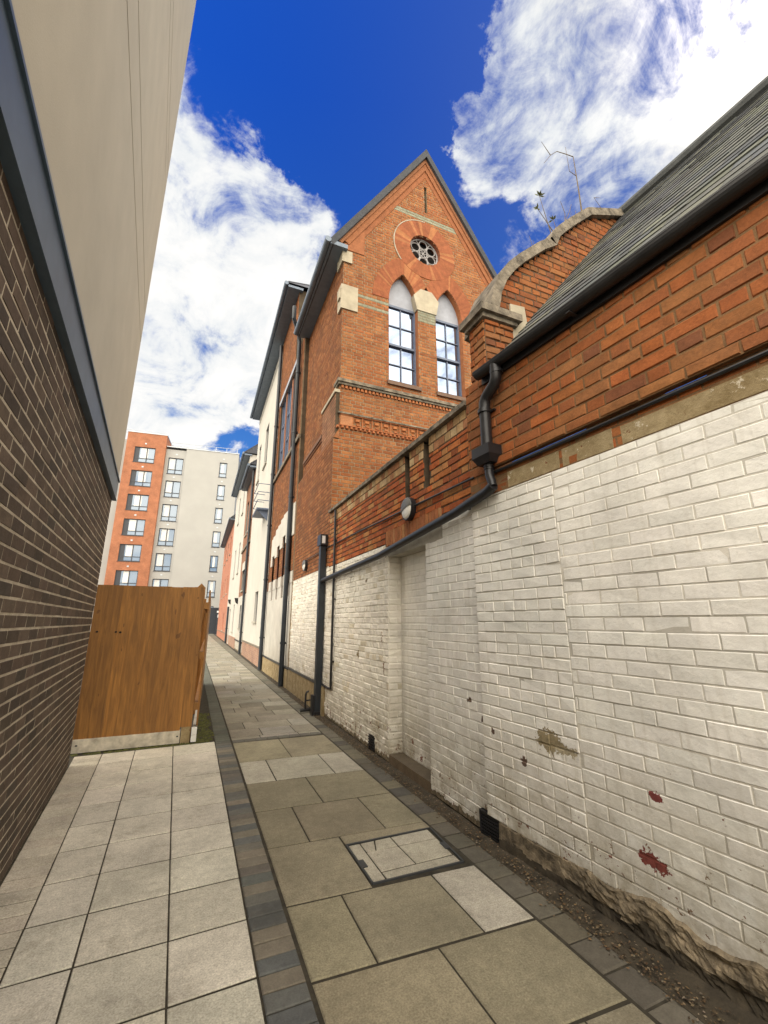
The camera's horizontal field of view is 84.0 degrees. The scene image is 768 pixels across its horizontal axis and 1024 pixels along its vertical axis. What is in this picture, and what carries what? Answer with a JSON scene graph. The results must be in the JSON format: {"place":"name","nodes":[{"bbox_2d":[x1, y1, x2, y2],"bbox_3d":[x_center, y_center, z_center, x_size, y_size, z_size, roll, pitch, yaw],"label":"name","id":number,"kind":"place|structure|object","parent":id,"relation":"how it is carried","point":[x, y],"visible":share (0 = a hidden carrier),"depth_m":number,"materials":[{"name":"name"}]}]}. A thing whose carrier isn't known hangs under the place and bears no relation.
{"place":"outdoors","nodes":[
{"label":"outdoors","id":0,"kind":"place"},
{"bbox_2d":[0,742,264,1023],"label":"pavement","id":1,"kind":"structure","parent":0,"point":[121,988],"depth_m":2.42,"materials":[{"name":"concrete"}]},
{"bbox_2d":[90,429,239,629],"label":"apartment block","id":2,"kind":"structure","parent":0,"point":[172,509],"depth_m":56.55,"materials":[{"name":"beige paint"}]},
{"bbox_2d":[114,570,137,585],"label":"window","id":3,"kind":"structure","parent":2,"relation":"in","point":[122,577],"depth_m":53.16,"materials":[{"name":"blue"}]},
{"bbox_2d":[118,544,141,561],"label":"window","id":4,"kind":"structure","parent":2,"relation":"in","point":[127,552],"depth_m":53.93,"materials":[{"name":"blue"}]},
{"bbox_2d":[122,518,145,535],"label":"window","id":5,"kind":"structure","parent":2,"relation":"in","point":[131,527],"depth_m":54.74,"materials":[{"name":"blue"}]},
{"bbox_2d":[125,494,148,510],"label":"window","id":6,"kind":"structure","parent":2,"relation":"in","point":[135,502],"depth_m":55.56,"materials":[{"name":"blue"}]},
{"bbox_2d":[129,470,151,486],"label":"window","id":7,"kind":"structure","parent":2,"relation":"in","point":[138,478],"depth_m":56.40,"materials":[{"name":"blue"}]},
{"bbox_2d":[132,446,155,463],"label":"window","id":8,"kind":"structure","parent":2,"relation":"in","point":[141,454],"depth_m":57.21,"materials":[{"name":"blue"}]},
{"bbox_2d":[152,579,168,586],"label":"window","id":9,"kind":"structure","parent":2,"relation":"in","point":[155,582],"depth_m":54.65,"materials":[{"name":"blue"}]},
{"bbox_2d":[154,553,171,571],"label":"window","id":10,"kind":"structure","parent":2,"relation":"in","point":[162,560],"depth_m":55.31,"materials":[{"name":"blue"}]},
{"bbox_2d":[156,528,174,546],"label":"window","id":11,"kind":"structure","parent":2,"relation":"in","point":[165,537],"depth_m":56.12,"materials":[{"name":"blue"}]},
{"bbox_2d":[160,504,177,521],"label":"window","id":12,"kind":"structure","parent":2,"relation":"in","point":[169,512],"depth_m":56.95,"materials":[{"name":"white"}]},
{"bbox_2d":[164,481,180,497],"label":"window","id":13,"kind":"structure","parent":2,"relation":"in","point":[172,488],"depth_m":57.76,"materials":[{"name":"white"}]},
{"bbox_2d":[166,458,183,474],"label":"window","id":14,"kind":"structure","parent":2,"relation":"in","point":[175,466],"depth_m":58.59,"materials":[{"name":"white"}]},
{"bbox_2d":[206,580,215,597],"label":"window","id":15,"kind":"structure","parent":2,"relation":"in","point":[211,586],"depth_m":56.14,"materials":[{"name":"white glass"}]},
{"bbox_2d":[209,556,217,571],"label":"window","id":16,"kind":"structure","parent":2,"relation":"in","point":[213,559],"depth_m":56.94,"materials":[{"name":"white glass"}]},
{"bbox_2d":[211,531,220,547],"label":"window","id":17,"kind":"structure","parent":2,"relation":"in","point":[216,535],"depth_m":57.75,"materials":[{"name":"white"}]},
{"bbox_2d":[214,508,222,523],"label":"window","id":18,"kind":"structure","parent":2,"relation":"in","point":[218,511],"depth_m":58.57,"materials":[{"name":"white"}]},
{"bbox_2d":[216,485,224,500],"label":"window","id":19,"kind":"structure","parent":2,"relation":"in","point":[221,488],"depth_m":59.39,"materials":[{"name":"white"}]},
{"bbox_2d":[219,463,226,477],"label":"window","id":20,"kind":"structure","parent":2,"relation":"in","point":[223,466],"depth_m":60.23,"materials":[{"name":"white"}]},
{"bbox_2d":[216,514,235,640],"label":"red brick house","id":21,"kind":"structure","parent":0,"point":[227,542],"depth_m":40.40,"materials":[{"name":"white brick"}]},
{"bbox_2d":[0,634,704,1023],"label":"path bed","id":22,"kind":"object","parent":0,"point":[204,708],"depth_m":2.43,"materials":[{"name":"grey concrete"}]},
{"bbox_2d":[70,584,205,753],"bbox_3d":[-3.180,1.978,5.670,1.310,2.080,0.171,6,-16,-23],"label":"fence panel","id":23,"kind":"object","parent":22,"relation":"on","point":[138,685],"visible":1,"depth_m":5.58,"materials":[{"name":"wood"}]},
{"bbox_2d":[70,713,213,756],"bbox_3d":[-3.379,3.184,6.229,1.667,0.028,2.036,6,-16,-23],"label":"moss","id":24,"kind":"object","parent":22,"relation":"on","point":[203,724],"visible":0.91,"depth_m":5.71,"materials":[{"name":"green plant"}]},
{"bbox_2d":[190,727,196,741],"bbox_3d":[-2.514,2.937,5.636,0.065,0.165,0.075,6,-16,-23],"label":"edging brick","id":25,"kind":"object","parent":24,"relation":"on","point":[193,733],"visible":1,"depth_m":5.60,"materials":[{"name":"white brick"}]},
{"bbox_2d":[189,590,210,740],"bbox_3d":[-3.597,2.725,8.404,0.170,1.990,5.700,6,-15,-21],"label":"fence panel","id":26,"kind":"object","parent":22,"relation":"on","point":[202,654],"visible":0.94,"depth_m":6.51,"materials":[{"name":"brown wood"}]},
{"bbox_2d":[208,608,218,633],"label":"alley gate","id":27,"kind":"structure","parent":22,"relation":"on","point":[213,621],"depth_m":54.66,"materials":[{"name":"grey metal"}]},
{"bbox_2d":[206,635,654,1023],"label":"path","id":28,"kind":"structure","parent":0,"point":[534,972],"depth_m":2.32,"materials":[{"name":"beige stone"}]},
{"bbox_2d":[345,827,463,884],"bbox_3d":[0.144,2.368,2.949,0.691,0.034,0.529,6,-16,-23],"label":"inspection cover","id":29,"kind":"object","parent":28,"relation":"in","point":[385,856],"visible":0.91,"depth_m":2.92,"materials":[{"name":"stone"}]},
{"bbox_2d":[125,0,767,460],"label":"sky","id":30,"kind":"structure","parent":0,"point":[293,116],"materials":[{"name":"blue"}]},
{"bbox_2d":[267,677,767,1023],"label":"earth margin","id":31,"kind":"object","parent":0,"point":[716,999],"visible":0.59,"depth_m":2.19,"materials":[{"name":"brown soil"}]},
{"bbox_2d":[324,400,497,826],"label":"yard wall","id":32,"kind":"structure","parent":31,"relation":"on","point":[404,694],"depth_m":4.77,"materials":[{"name":"white brick"}]},
{"bbox_2d":[321,510,336,689],"bbox_3d":[-0.953,1.479,7.438,0.059,2.997,0.591,6,-16,-23],"label":"thin pipe","id":33,"kind":"object","parent":32,"relation":"attached to","point":[332,614],"visible":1,"depth_m":7.15,"materials":[{"name":"black metal"}]},
{"bbox_2d":[306,476,474,560],"bbox_3d":[-0.451,0.361,6.542,0.022,0.117,6.250,6,-16,-23],"label":"cable","id":34,"kind":"object","parent":32,"relation":"attached to","point":[450,488],"visible":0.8,"depth_m":4.74,"materials":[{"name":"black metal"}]},
{"bbox_2d":[401,497,415,520],"bbox_3d":[0.266,-0.034,4.865,0.096,0.270,0.270,6,-16,-23],"label":"wall lamp","id":35,"kind":"object","parent":32,"relation":"attached to","point":[408,509],"visible":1,"depth_m":4.79,"materials":[{"name":"black metal"}]},
{"label":"ground","id":36,"kind":"structure","parent":0,"visible":0},
{"bbox_2d":[0,0,195,881],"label":"cream clad building","id":37,"kind":"structure","parent":36,"relation":"on","point":[90,93],"depth_m":2.59,"materials":[{"name":"brick"}]},
{"bbox_2d":[224,444,257,648],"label":"white house","id":38,"kind":"structure","parent":36,"relation":"on","point":[249,456],"depth_m":29.64,"materials":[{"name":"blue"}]},
{"bbox_2d":[234,459,256,653],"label":"brown brick house","id":39,"kind":"structure","parent":36,"relation":"on","point":[248,483],"depth_m":23.18,"materials":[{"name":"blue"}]},
{"bbox_2d":[204,662,320,1023],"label":"kerb strip","id":40,"kind":"object","parent":36,"relation":"on","point":[277,960],"visible":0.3,"depth_m":2.41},
{"bbox_2d":[241,281,308,669],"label":"white rendered building","id":41,"kind":"structure","parent":36,"relation":"on","point":[265,408],"depth_m":17.60,"materials":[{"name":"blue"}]},
{"bbox_2d":[262,430,268,470],"bbox_3d":[-5.277,-2.960,19.323,0.230,1.980,1.122,6,-16,-23],"label":"window","id":42,"kind":"structure","parent":41,"relation":"in","point":[264,465],"depth_m":19.49,"materials":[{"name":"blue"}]},
{"bbox_2d":[262,291,338,687],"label":"brick bay building","id":43,"kind":"structure","parent":36,"relation":"on","point":[277,626],"depth_m":12.72,"materials":[{"name":"white paint"}]},
{"bbox_2d":[279,397,286,468],"bbox_3d":[-3.548,-2.691,15.133,0.070,2.780,0.900,6,-16,-22],"label":"window","id":44,"kind":"structure","parent":43,"relation":"in","point":[284,406],"depth_m":15.39,"materials":[{"name":"glass"}]},
{"bbox_2d":[284,385,291,458],"bbox_3d":[-3.139,-2.931,14.197,0.070,2.780,0.900,6,-16,-22],"label":"window","id":45,"kind":"structure","parent":43,"relation":"in","point":[290,391],"depth_m":14.45,"materials":[{"name":"glass"}]},
{"bbox_2d":[286,149,508,715],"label":"gabled hall","id":46,"kind":"structure","parent":36,"relation":"on","point":[404,275],"depth_m":9.80,"materials":[{"name":"orange brick"}]},
{"bbox_2d":[302,560,307,570],"bbox_3d":[-1.754,1.181,9.411,0.096,0.250,0.250,6,-16,-23],"label":"wall lamp","id":47,"kind":"object","parent":46,"relation":"attached to","point":[304,565],"visible":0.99,"depth_m":9.33,"materials":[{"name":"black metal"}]},
{"bbox_2d":[310,534,327,715],"bbox_3d":[-1.162,1.950,7.658,0.160,3.120,0.236,6,-16,-23],"label":"square pipe","id":48,"kind":"object","parent":46,"relation":"attached to","point":[322,544],"visible":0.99,"depth_m":7.59,"materials":[{"name":"black metal"}]},
{"bbox_2d":[387,304,421,391],"bbox_3d":[0.417,-3.745,9.664,0.820,2.170,0.240,6,-16,-23],"label":"sash window","id":49,"kind":"structure","parent":46,"relation":"in","point":[402,344],"depth_m":9.77,"materials":[{"name":"glass"}]},
{"bbox_2d":[436,319,465,400],"bbox_3d":[1.536,-3.625,10.134,0.820,2.170,0.240,6,-16,-23],"label":"sash window","id":50,"kind":"structure","parent":46,"relation":"in","point":[447,334],"depth_m":10.25,"materials":[{"name":"glass"}]},
{"bbox_2d":[208,634,702,1023],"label":"edging blocks","id":51,"kind":"structure","parent":36,"relation":"on","point":[638,988],"depth_m":2.45,"materials":[{"name":"grey concrete"}]},
{"bbox_2d":[300,690,310,711],"bbox_3d":[-1.329,3.326,7.515,0.305,0.352,0.073,7,-16,-27],"label":"standpipe","id":52,"kind":"object","parent":51,"relation":"on","point":[304,709],"visible":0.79,"depth_m":7.46,"materials":[{"name":"black metal"}]},
{"bbox_2d":[242,655,739,1023],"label":"leaf litter","id":53,"kind":"object","parent":51,"relation":"on","point":[646,968],"visible":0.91,"depth_m":2.35,"materials":[{"name":"brown plant"}]},
{"bbox_2d":[320,75,767,1021],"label":"brick outbuilding","id":54,"kind":"structure","parent":36,"relation":"on","point":[620,547],"depth_m":2.41,"materials":[{"name":"white brick"}]},
{"bbox_2d":[533,191,555,232],"bbox_3d":[1.891,-3.503,5.008,0.329,0.573,0.101,6,-16,-23],"label":"weed","id":55,"kind":"object","parent":54,"relation":"on","point":[539,194],"visible":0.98,"depth_m":5.01,"materials":[{"name":"green plant"}]},
{"bbox_2d":[542,143,581,210],"bbox_3d":[2.220,-4.208,5.336,0.562,1.100,0.020,6,-16,-23],"label":"weed","id":56,"kind":"object","parent":54,"relation":"on","point":[571,172],"visible":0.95,"depth_m":5.43,"materials":[{"name":"plant"}]}
]}

